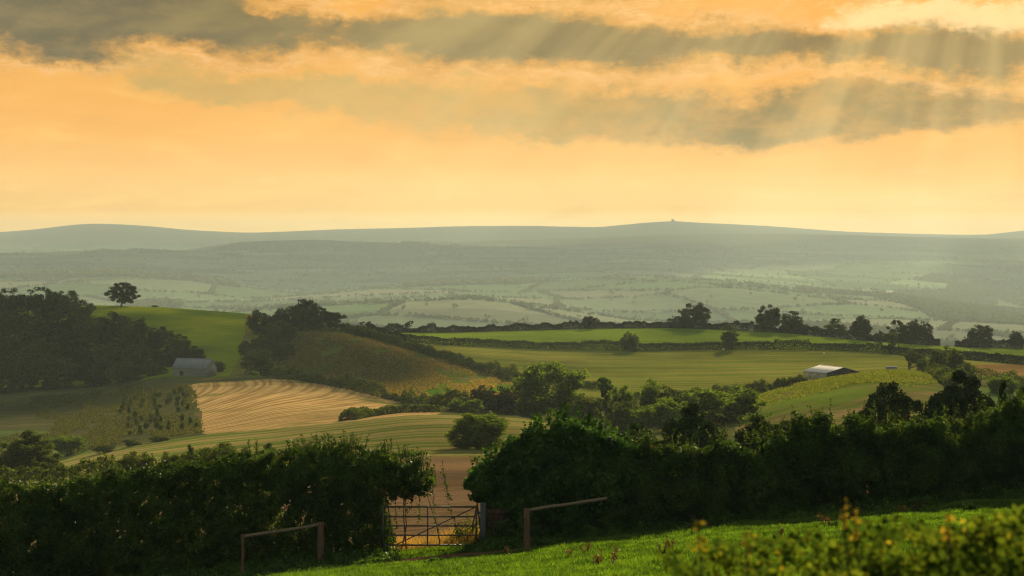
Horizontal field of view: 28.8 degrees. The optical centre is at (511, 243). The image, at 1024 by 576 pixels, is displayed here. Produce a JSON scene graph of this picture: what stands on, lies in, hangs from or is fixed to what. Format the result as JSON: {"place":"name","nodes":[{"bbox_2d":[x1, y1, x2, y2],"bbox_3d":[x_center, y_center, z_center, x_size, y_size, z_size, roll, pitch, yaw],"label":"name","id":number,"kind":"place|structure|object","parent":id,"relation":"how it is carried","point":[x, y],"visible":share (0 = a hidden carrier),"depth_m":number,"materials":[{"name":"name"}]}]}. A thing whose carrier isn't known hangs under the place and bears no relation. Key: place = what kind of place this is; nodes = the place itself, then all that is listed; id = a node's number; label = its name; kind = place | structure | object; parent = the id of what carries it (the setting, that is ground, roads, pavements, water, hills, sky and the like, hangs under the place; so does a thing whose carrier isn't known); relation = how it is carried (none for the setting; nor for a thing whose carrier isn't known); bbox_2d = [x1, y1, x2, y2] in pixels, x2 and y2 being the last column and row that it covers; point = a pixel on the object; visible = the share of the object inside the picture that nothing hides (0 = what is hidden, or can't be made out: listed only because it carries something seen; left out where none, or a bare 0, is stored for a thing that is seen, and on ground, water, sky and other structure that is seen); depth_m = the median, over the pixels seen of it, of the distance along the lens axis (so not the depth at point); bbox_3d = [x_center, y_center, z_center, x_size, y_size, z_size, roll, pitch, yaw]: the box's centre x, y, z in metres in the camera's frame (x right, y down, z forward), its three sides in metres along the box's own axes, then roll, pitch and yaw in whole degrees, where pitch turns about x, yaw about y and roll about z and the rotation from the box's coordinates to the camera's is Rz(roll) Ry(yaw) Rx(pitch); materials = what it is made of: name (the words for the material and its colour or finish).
{"place":"outdoors","nodes":[
{"label":"outdoors","id":0,"kind":"place"},
{"bbox_2d":[0,377,206,451],"bbox_3d":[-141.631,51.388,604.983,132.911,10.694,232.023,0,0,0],"label":"rough grass","id":1,"kind":"structure","parent":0,"point":[109,435],"depth_m":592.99,"materials":[{"name":"plant"}]},
{"bbox_2d":[0,305,262,387],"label":"hill pasture","id":2,"kind":"structure","parent":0,"point":[217,336],"depth_m":923.92,"materials":[{"name":"plant"}]},
{"bbox_2d":[0,287,21,313],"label":"tree","id":3,"kind":"object","parent":2,"relation":"on","point":[8,305],"visible":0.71,"depth_m":954.94,"materials":[{"name":"green plant"}]},
{"bbox_2d":[14,286,59,318],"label":"tree","id":4,"kind":"object","parent":2,"relation":"on","point":[47,305],"visible":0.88,"depth_m":945.24,"materials":[{"name":"green plant"}]},
{"bbox_2d":[44,290,79,317],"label":"tree","id":5,"kind":"object","parent":2,"relation":"on","point":[64,302],"visible":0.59,"depth_m":945.64,"materials":[{"name":"green plant"}]},
{"bbox_2d":[67,299,96,322],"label":"tree","id":6,"kind":"object","parent":2,"relation":"on","point":[85,311],"visible":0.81,"depth_m":926.86,"materials":[{"name":"green plant"}]},
{"bbox_2d":[72,316,110,348],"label":"tree","id":7,"kind":"object","parent":2,"relation":"on","point":[91,334],"visible":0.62,"depth_m":857.01,"materials":[{"name":"green plant"}]},
{"bbox_2d":[95,311,127,348],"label":"tree","id":8,"kind":"object","parent":2,"relation":"on","point":[108,329],"visible":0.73,"depth_m":847.51,"materials":[{"name":"green plant"}]},
{"bbox_2d":[104,282,140,305],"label":"oak tree","id":9,"kind":"object","parent":2,"relation":"on","point":[123,298],"visible":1,"depth_m":999.45,"materials":[{"name":"green plant"}]},
{"bbox_2d":[118,317,150,348],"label":"tree","id":10,"kind":"object","parent":2,"relation":"on","point":[135,331],"visible":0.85,"depth_m":837.01,"materials":[{"name":"green plant"}]},
{"bbox_2d":[136,362,168,376],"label":"wood tree","id":11,"kind":"object","parent":2,"relation":"on","point":[149,369],"visible":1,"depth_m":739.40,"materials":[{"name":"green plant"}]},
{"bbox_2d":[140,326,174,353],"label":"tree","id":12,"kind":"object","parent":2,"relation":"on","point":[154,340],"visible":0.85,"depth_m":827.79,"materials":[{"name":"green plant"}]},
{"bbox_2d":[149,349,179,367],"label":"tree","id":13,"kind":"object","parent":2,"relation":"on","point":[168,359],"visible":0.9,"depth_m":767.75,"materials":[{"name":"green plant"}]},
{"bbox_2d":[164,333,190,354],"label":"tree","id":14,"kind":"object","parent":2,"relation":"on","point":[179,344],"visible":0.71,"depth_m":810.21,"materials":[{"name":"green plant"}]},
{"bbox_2d":[172,358,217,376],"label":"wooden barn","id":15,"kind":"structure","parent":2,"relation":"on","point":[198,367],"depth_m":722.63,"materials":[{"name":"grey wood"}]},
{"bbox_2d":[246,309,274,334],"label":"clump tree","id":16,"kind":"object","parent":2,"relation":"on","point":[254,325],"visible":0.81,"depth_m":898.79,"materials":[{"name":"green plant"}]},
{"bbox_2d":[230,314,254,376],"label":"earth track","id":17,"kind":"structure","parent":0,"point":[249,336],"depth_m":819.92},
{"bbox_2d":[12,415,549,488],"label":"striped field","id":18,"kind":"structure","parent":0,"point":[424,433],"depth_m":434.25,"materials":[{"name":"plant"}]},
{"bbox_2d":[0,429,61,480],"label":"tree","id":19,"kind":"object","parent":18,"relation":"on","point":[29,450],"visible":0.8,"depth_m":328.44,"materials":[{"name":"green plant"}]},
{"bbox_2d":[0,449,203,484],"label":"hedge","id":20,"kind":"object","parent":18,"relation":"on","point":[56,471],"visible":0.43,"depth_m":291.57,"materials":[{"name":"green plant"}]},
{"bbox_2d":[111,451,154,475],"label":"shrub","id":21,"kind":"object","parent":18,"relation":"on","point":[139,462],"visible":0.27,"depth_m":239.15,"materials":[{"name":"green plant"}]},
{"bbox_2d":[196,441,240,464],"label":"shrub","id":22,"kind":"object","parent":18,"relation":"on","point":[211,456],"visible":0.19,"depth_m":249.44,"materials":[{"name":"green plant"}]},
{"bbox_2d":[443,412,509,449],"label":"round bush","id":23,"kind":"object","parent":18,"relation":"on","point":[476,431],"visible":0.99,"depth_m":349.73,"materials":[{"name":"green plant"}]},
{"bbox_2d":[188,378,439,434],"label":"stubble field","id":24,"kind":"structure","parent":0,"point":[236,406],"depth_m":584.63,"materials":[{"name":"plant"}]},
{"bbox_2d":[266,366,430,404],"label":"hedge","id":25,"kind":"object","parent":24,"relation":"on","point":[411,397],"visible":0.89,"depth_m":651.63,"materials":[{"name":"green plant"}]},
{"bbox_2d":[338,403,442,420],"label":"hedge","id":26,"kind":"object","parent":24,"relation":"on","point":[353,413],"visible":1,"depth_m":509.79,"materials":[{"name":"green plant"}]},
{"bbox_2d":[263,322,514,402],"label":"rough field","id":27,"kind":"structure","parent":0,"point":[335,347],"depth_m":790.01,"materials":[{"name":"plant"}]},
{"bbox_2d":[237,339,263,365],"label":"clump tree","id":28,"kind":"object","parent":27,"relation":"on","point":[244,347],"visible":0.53,"depth_m":778.26,"materials":[{"name":"green plant"}]},
{"bbox_2d":[239,348,276,375],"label":"clump tree","id":29,"kind":"object","parent":27,"relation":"on","point":[262,364],"visible":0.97,"depth_m":720.76,"materials":[{"name":"green plant"}]},
{"bbox_2d":[250,325,288,357],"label":"clump tree","id":30,"kind":"object","parent":27,"relation":"on","point":[266,341],"visible":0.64,"depth_m":816.99,"materials":[{"name":"green plant"}]},
{"bbox_2d":[262,319,296,343],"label":"clump tree","id":31,"kind":"object","parent":27,"relation":"on","point":[288,330],"visible":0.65,"depth_m":868.92,"materials":[{"name":"green plant"}]},
{"bbox_2d":[270,343,294,360],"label":"clump tree","id":32,"kind":"object","parent":27,"relation":"on","point":[283,351],"visible":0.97,"depth_m":787.77,"materials":[{"name":"green plant"}]},
{"bbox_2d":[273,305,310,330],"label":"clump tree","id":33,"kind":"object","parent":27,"relation":"on","point":[296,320],"visible":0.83,"depth_m":916.63,"materials":[{"name":"green plant"}]},
{"bbox_2d":[288,299,323,330],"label":"clump tree","id":34,"kind":"object","parent":27,"relation":"on","point":[309,306],"visible":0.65,"depth_m":936.57,"materials":[{"name":"green plant"}]},
{"bbox_2d":[389,525,479,550],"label":"tall grass","id":35,"kind":"structure","parent":0,"point":[431,540],"depth_m":65.45,"materials":[{"name":"plant"}]},
{"bbox_2d":[357,547,530,565],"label":"earth path","id":36,"kind":"structure","parent":0,"point":[445,556],"depth_m":60.85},
{"bbox_2d":[405,367,522,410],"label":"sprouting field","id":37,"kind":"structure","parent":0,"point":[463,379],"depth_m":708.68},
{"bbox_2d":[395,366,502,410],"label":"crop sprouts","id":38,"kind":"object","parent":37,"relation":"on","point":[460,374],"visible":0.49,"depth_m":724.32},
{"bbox_2d":[0,456,976,573],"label":"ploughed field","id":39,"kind":"structure","parent":0,"point":[456,469],"depth_m":114.11,"materials":[{"name":"soil"}]},
{"bbox_2d":[0,430,458,575],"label":"field hedge","id":40,"kind":"object","parent":39,"relation":"on","point":[75,538],"visible":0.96,"depth_m":63.34,"materials":[{"name":"green plant"}]},
{"bbox_2d":[461,402,649,538],"bbox_3d":[1.432,7.720,65.015,6.208,4.963,3.709,0,0,0],"label":"hazel bush","id":41,"kind":"object","parent":39,"relation":"on","point":[566,459],"visible":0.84,"depth_m":63.84,"materials":[{"name":"green plant"}]},
{"bbox_2d":[614,421,656,451],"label":"dark shrub","id":42,"kind":"object","parent":39,"relation":"on","point":[632,425],"visible":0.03,"depth_m":129.85,"materials":[{"name":"green plant"}]},
{"bbox_2d":[659,403,722,458],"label":"dark bush","id":43,"kind":"object","parent":39,"relation":"on","point":[692,422],"visible":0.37,"depth_m":149.18,"materials":[{"name":"green plant"}]},
{"bbox_2d":[733,413,790,451],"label":"dark bush","id":44,"kind":"object","parent":39,"relation":"on","point":[755,425],"visible":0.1,"depth_m":119.47,"materials":[{"name":"green plant"}]},
{"bbox_2d":[586,387,1023,533],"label":"field hedge","id":45,"kind":"object","parent":39,"relation":"on","point":[853,457],"visible":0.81,"depth_m":63.91,"materials":[{"name":"green plant"}]},
{"bbox_2d":[917,369,997,439],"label":"dark tree","id":46,"kind":"object","parent":39,"relation":"on","point":[952,396],"visible":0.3,"depth_m":168.99,"materials":[{"name":"green plant"}]},
{"bbox_2d":[0,387,1018,461],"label":"pale meadow","id":47,"kind":"structure","parent":0,"point":[985,390],"depth_m":565.29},
{"bbox_2d":[46,435,90,455],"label":"bush","id":48,"kind":"object","parent":47,"relation":"on","point":[68,444],"visible":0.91,"depth_m":483.99,"materials":[{"name":"green plant"}]},
{"bbox_2d":[927,366,983,396],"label":"hedge","id":49,"kind":"object","parent":47,"relation":"on","point":[941,375],"visible":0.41,"depth_m":600.03,"materials":[{"name":"green plant"}]},
{"bbox_2d":[985,373,1019,394],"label":"bush","id":50,"kind":"object","parent":47,"relation":"on","point":[994,383],"visible":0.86,"depth_m":598.35,"materials":[{"name":"green plant"}]},
{"bbox_2d":[0,240,1023,307],"bbox_3d":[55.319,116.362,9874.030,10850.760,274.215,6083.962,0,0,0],"label":"upland","id":51,"kind":"structure","parent":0,"point":[264,271],"depth_m":9157.20,"materials":[{"name":"plant"}]},
{"bbox_2d":[0,240,1023,346],"bbox_3d":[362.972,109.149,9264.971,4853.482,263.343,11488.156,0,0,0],"label":"distant woodland","id":52,"kind":"object","parent":51,"relation":"on","point":[939,303],"visible":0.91,"depth_m":7216.47,"materials":[{"name":"plant"}]},
{"bbox_2d":[0,240,1023,338],"bbox_3d":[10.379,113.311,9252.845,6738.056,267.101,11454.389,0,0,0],"label":"distant hedgerows","id":53,"kind":"object","parent":51,"relation":"on","point":[557,297],"visible":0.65,"depth_m":5592.67,"materials":[{"name":"plant"}]},
{"bbox_2d":[0,275,1023,347],"bbox_3d":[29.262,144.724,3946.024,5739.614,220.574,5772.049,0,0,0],"label":"vale","id":54,"kind":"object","parent":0,"point":[721,297],"visible":0.09,"depth_m":5235.98,"materials":[{"name":"plant"}]},
{"bbox_2d":[0,221,1023,252],"bbox_3d":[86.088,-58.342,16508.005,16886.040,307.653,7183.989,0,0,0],"label":"moorland hills","id":55,"kind":"structure","parent":0,"point":[80,237],"depth_m":16202.39,"materials":[{"name":"plant"}]},
{"bbox_2d":[0,0,1023,234],"label":"sky","id":56,"kind":"structure","parent":0,"point":[874,116],"materials":[{"name":"orange"}]},
{"bbox_2d":[172,327,1023,443],"bbox_3d":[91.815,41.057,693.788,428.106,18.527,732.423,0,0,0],"label":"valley meadow","id":57,"kind":"structure","parent":0,"point":[730,427],"depth_m":566.17,"materials":[{"name":"plant"}]},
{"bbox_2d":[433,388,469,411],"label":"valley bush","id":58,"kind":"object","parent":57,"relation":"on","point":[449,396],"visible":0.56,"depth_m":553.71,"materials":[{"name":"green plant"}]},
{"bbox_2d":[446,396,485,413],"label":"valley bush","id":59,"kind":"object","parent":57,"relation":"on","point":[458,405],"visible":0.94,"depth_m":538.27,"materials":[{"name":"green plant"}]},
{"bbox_2d":[478,386,521,414],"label":"valley bush","id":60,"kind":"object","parent":57,"relation":"on","point":[506,407],"visible":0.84,"depth_m":552.60,"materials":[{"name":"green plant"}]},
{"bbox_2d":[512,398,547,417],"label":"valley bush","id":61,"kind":"object","parent":57,"relation":"on","point":[523,407],"visible":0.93,"depth_m":528.66,"materials":[{"name":"green plant"}]},
{"bbox_2d":[508,360,590,419],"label":"valley tree","id":62,"kind":"object","parent":57,"relation":"on","point":[531,385],"visible":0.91,"depth_m":531.31,"materials":[{"name":"green plant"}]},
{"bbox_2d":[567,395,601,422],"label":"valley bush","id":63,"kind":"object","parent":57,"relation":"on","point":[590,405],"visible":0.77,"depth_m":518.10,"materials":[{"name":"green plant"}]},
{"bbox_2d":[594,376,620,422],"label":"valley tree","id":64,"kind":"object","parent":57,"relation":"on","point":[605,385],"visible":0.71,"depth_m":544.53,"materials":[{"name":"green plant"}]},
{"bbox_2d":[602,401,639,430],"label":"valley bush","id":65,"kind":"object","parent":57,"relation":"on","point":[618,411],"visible":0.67,"depth_m":514.08,"materials":[{"name":"green plant"}]},
{"bbox_2d":[606,384,636,421],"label":"valley tree","id":66,"kind":"object","parent":57,"relation":"on","point":[627,396],"visible":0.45,"depth_m":538.81,"materials":[{"name":"green plant"}]},
{"bbox_2d":[618,406,655,431],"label":"valley bush","id":67,"kind":"object","parent":57,"relation":"on","point":[631,417],"visible":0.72,"depth_m":508.97,"materials":[{"name":"green plant"}]},
{"bbox_2d":[638,377,671,410],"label":"valley tree","id":68,"kind":"object","parent":57,"relation":"on","point":[650,391],"visible":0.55,"depth_m":547.52,"materials":[{"name":"green plant"}]},
{"bbox_2d":[637,396,699,431],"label":"valley bush","id":69,"kind":"object","parent":57,"relation":"on","point":[663,411],"visible":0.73,"depth_m":506.93,"materials":[{"name":"green plant"}]},
{"bbox_2d":[653,384,690,420],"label":"valley tree","id":70,"kind":"object","parent":57,"relation":"on","point":[674,394],"visible":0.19,"depth_m":548.29,"materials":[{"name":"green plant"}]},
{"bbox_2d":[693,385,767,425],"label":"valley bush","id":71,"kind":"object","parent":57,"relation":"on","point":[714,402],"visible":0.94,"depth_m":522.01,"materials":[{"name":"green plant"}]},
{"bbox_2d":[923,345,966,369],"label":"round tree","id":72,"kind":"object","parent":57,"relation":"on","point":[952,359],"visible":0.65,"depth_m":687.77,"materials":[{"name":"green plant"}]},
{"bbox_2d":[926,362,1023,385],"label":"hedge","id":73,"kind":"object","parent":57,"relation":"on","point":[980,375],"visible":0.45,"depth_m":653.84,"materials":[{"name":"green plant"}]},
{"bbox_2d":[343,328,1023,362],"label":"ridge field","id":74,"kind":"structure","parent":0,"point":[665,335],"depth_m":964.07,"materials":[{"name":"plant"}]},
{"bbox_2d":[348,320,940,345],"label":"hedge","id":75,"kind":"object","parent":74,"relation":"on","point":[634,324],"visible":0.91,"depth_m":1000.91,"materials":[{"name":"green plant"}]},
{"bbox_2d":[677,303,711,328],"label":"oak tree","id":76,"kind":"object","parent":74,"relation":"on","point":[698,313],"visible":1,"depth_m":998.41,"materials":[{"name":"green plant"}]},
{"bbox_2d":[753,304,781,331],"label":"ash tree","id":77,"kind":"object","parent":74,"relation":"on","point":[771,319],"visible":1,"depth_m":996.36,"materials":[{"name":"green plant"}]},
{"bbox_2d":[778,311,804,333],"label":"ash tree","id":78,"kind":"object","parent":74,"relation":"on","point":[793,322],"visible":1,"depth_m":997.64,"materials":[{"name":"green plant"}]},
{"bbox_2d":[824,318,846,337],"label":"ash tree","id":79,"kind":"object","parent":74,"relation":"on","point":[831,330],"visible":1,"depth_m":998.94,"materials":[{"name":"green plant"}]},
{"bbox_2d":[849,315,872,339],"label":"oak tree","id":80,"kind":"object","parent":74,"relation":"on","point":[860,326],"visible":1,"depth_m":997.01,"materials":[{"name":"green plant"}]},
{"bbox_2d":[905,319,923,344],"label":"oak tree","id":81,"kind":"object","parent":74,"relation":"on","point":[914,332],"visible":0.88,"depth_m":986.53,"materials":[{"name":"green plant"}]},
{"bbox_2d":[967,324,993,347],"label":"oak tree","id":82,"kind":"object","parent":74,"relation":"on","point":[980,336],"visible":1,"depth_m":998.82,"materials":[{"name":"green plant"}]},
{"bbox_2d":[954,339,1023,348],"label":"hedge","id":83,"kind":"object","parent":74,"relation":"on","point":[994,343],"visible":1,"depth_m":1000.95,"materials":[{"name":"green plant"}]},
{"bbox_2d":[392,343,1023,400],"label":"green field","id":84,"kind":"structure","parent":0,"point":[682,370],"depth_m":818.93,"materials":[{"name":"plant"}]},
{"bbox_2d":[297,321,525,380],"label":"hedge","id":85,"kind":"object","parent":84,"relation":"on","point":[506,372],"visible":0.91,"depth_m":793.02,"materials":[{"name":"green plant"}]},
{"bbox_2d":[620,331,639,351],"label":"round bush","id":86,"kind":"object","parent":84,"relation":"on","point":[633,341],"visible":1,"depth_m":891.39,"materials":[{"name":"green plant"}]},
{"bbox_2d":[351,327,1023,364],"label":"hedge","id":87,"kind":"object","parent":84,"relation":"on","point":[998,358],"visible":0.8,"depth_m":897.41,"materials":[{"name":"green plant"}]},
{"bbox_2d":[633,378,769,399],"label":"hedge","id":88,"kind":"object","parent":84,"relation":"on","point":[757,384],"visible":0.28,"depth_m":636.84,"materials":[{"name":"green plant"}]},
{"bbox_2d":[720,324,739,349],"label":"tree","id":89,"kind":"object","parent":84,"relation":"on","point":[727,338],"visible":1,"depth_m":891.65,"materials":[{"name":"green plant"}]},
{"bbox_2d":[758,374,807,392],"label":"hedge","id":90,"kind":"object","parent":84,"relation":"on","point":[777,383],"visible":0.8,"depth_m":653.34,"materials":[{"name":"green plant"}]},
{"bbox_2d":[802,365,859,380],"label":"field barn","id":91,"kind":"structure","parent":84,"relation":"on","point":[817,372],"depth_m":677.52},
{"bbox_2d":[733,371,950,435],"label":"mound field","id":92,"kind":"structure","parent":0,"point":[853,397],"depth_m":538.17,"materials":[{"name":"plant"}]},
{"bbox_2d":[756,369,943,405],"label":"standing crop","id":93,"kind":"object","parent":92,"relation":"on","point":[821,385],"visible":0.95,"depth_m":598.77,"materials":[{"name":"plant"}]},
{"bbox_2d":[857,380,923,426],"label":"dark tree","id":94,"kind":"object","parent":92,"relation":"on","point":[902,401],"visible":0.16,"depth_m":169.56,"materials":[{"name":"green plant"}]},
{"bbox_2d":[969,364,1023,375],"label":"bracken strip","id":95,"kind":"object","parent":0,"point":[1005,368],"visible":0.54,"depth_m":766.45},
{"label":"pasture","id":96,"kind":"structure","parent":0,"visible":0},
{"bbox_2d":[111,545,348,575],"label":"nettles","id":97,"kind":"object","parent":96,"relation":"on","point":[251,568],"visible":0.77,"depth_m":59.96,"materials":[{"name":"green plant"}]},
{"bbox_2d":[241,522,323,573],"bbox_3d":[-6.871,9.386,59.638,0.207,1.812,3.924,0,0,32],"label":"rail fence","id":98,"kind":"object","parent":96,"relation":"on","point":[320,544],"visible":0.88,"depth_m":60.30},
{"bbox_2d":[314,546,402,564],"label":"nettles","id":99,"kind":"object","parent":96,"relation":"on","point":[392,555],"visible":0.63,"depth_m":61.68,"materials":[{"name":"green plant"}]},
{"bbox_2d":[384,541,479,554],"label":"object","id":100,"kind":"structure","parent":96,"relation":"on","point":[437,548],"depth_m":63.22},
{"bbox_2d":[480,502,485,542],"bbox_3d":[-0.924,9.146,63.350,0.170,1.832,0.170,0,0,0],"label":"gate post","id":101,"kind":"object","parent":96,"relation":"on","point":[482,519],"visible":0.78,"depth_m":63.27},
{"bbox_2d":[382,506,479,545],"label":"field gate","id":102,"kind":"structure","parent":101,"relation":"attached to","point":[431,526],"depth_m":63.38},
{"bbox_2d":[488,509,505,537],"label":"stone pier","id":103,"kind":"structure","parent":96,"relation":"on","point":[495,514],"depth_m":63.30,"materials":[{"name":"red stone"}]},
{"bbox_2d":[469,527,542,552],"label":"undergrowth","id":104,"kind":"object","parent":96,"relation":"on","point":[486,545],"visible":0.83,"depth_m":62.19,"materials":[{"name":"green plant"}]},
{"bbox_2d":[524,497,606,548],"bbox_3d":[1.685,8.819,61.734,3.078,1.696,0.229,0,0,-31],"label":"rail fence","id":105,"kind":"object","parent":96,"relation":"on","point":[527,527],"visible":0.88,"depth_m":61.00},
{"bbox_2d":[266,494,1023,575],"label":"grass","id":106,"kind":"structure","parent":96,"relation":"on","point":[637,556],"depth_m":52.60,"materials":[{"name":"plant"}]},
{"bbox_2d":[533,482,1023,544],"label":"undergrowth","id":107,"kind":"object","parent":96,"relation":"on","point":[801,512],"visible":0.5,"depth_m":63.00,"materials":[{"name":"green plant"}]},
{"bbox_2d":[620,498,1023,575],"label":"foreground bush","id":108,"kind":"object","parent":96,"relation":"on","point":[994,546],"visible":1,"depth_m":10.81,"materials":[{"name":"green plant"}]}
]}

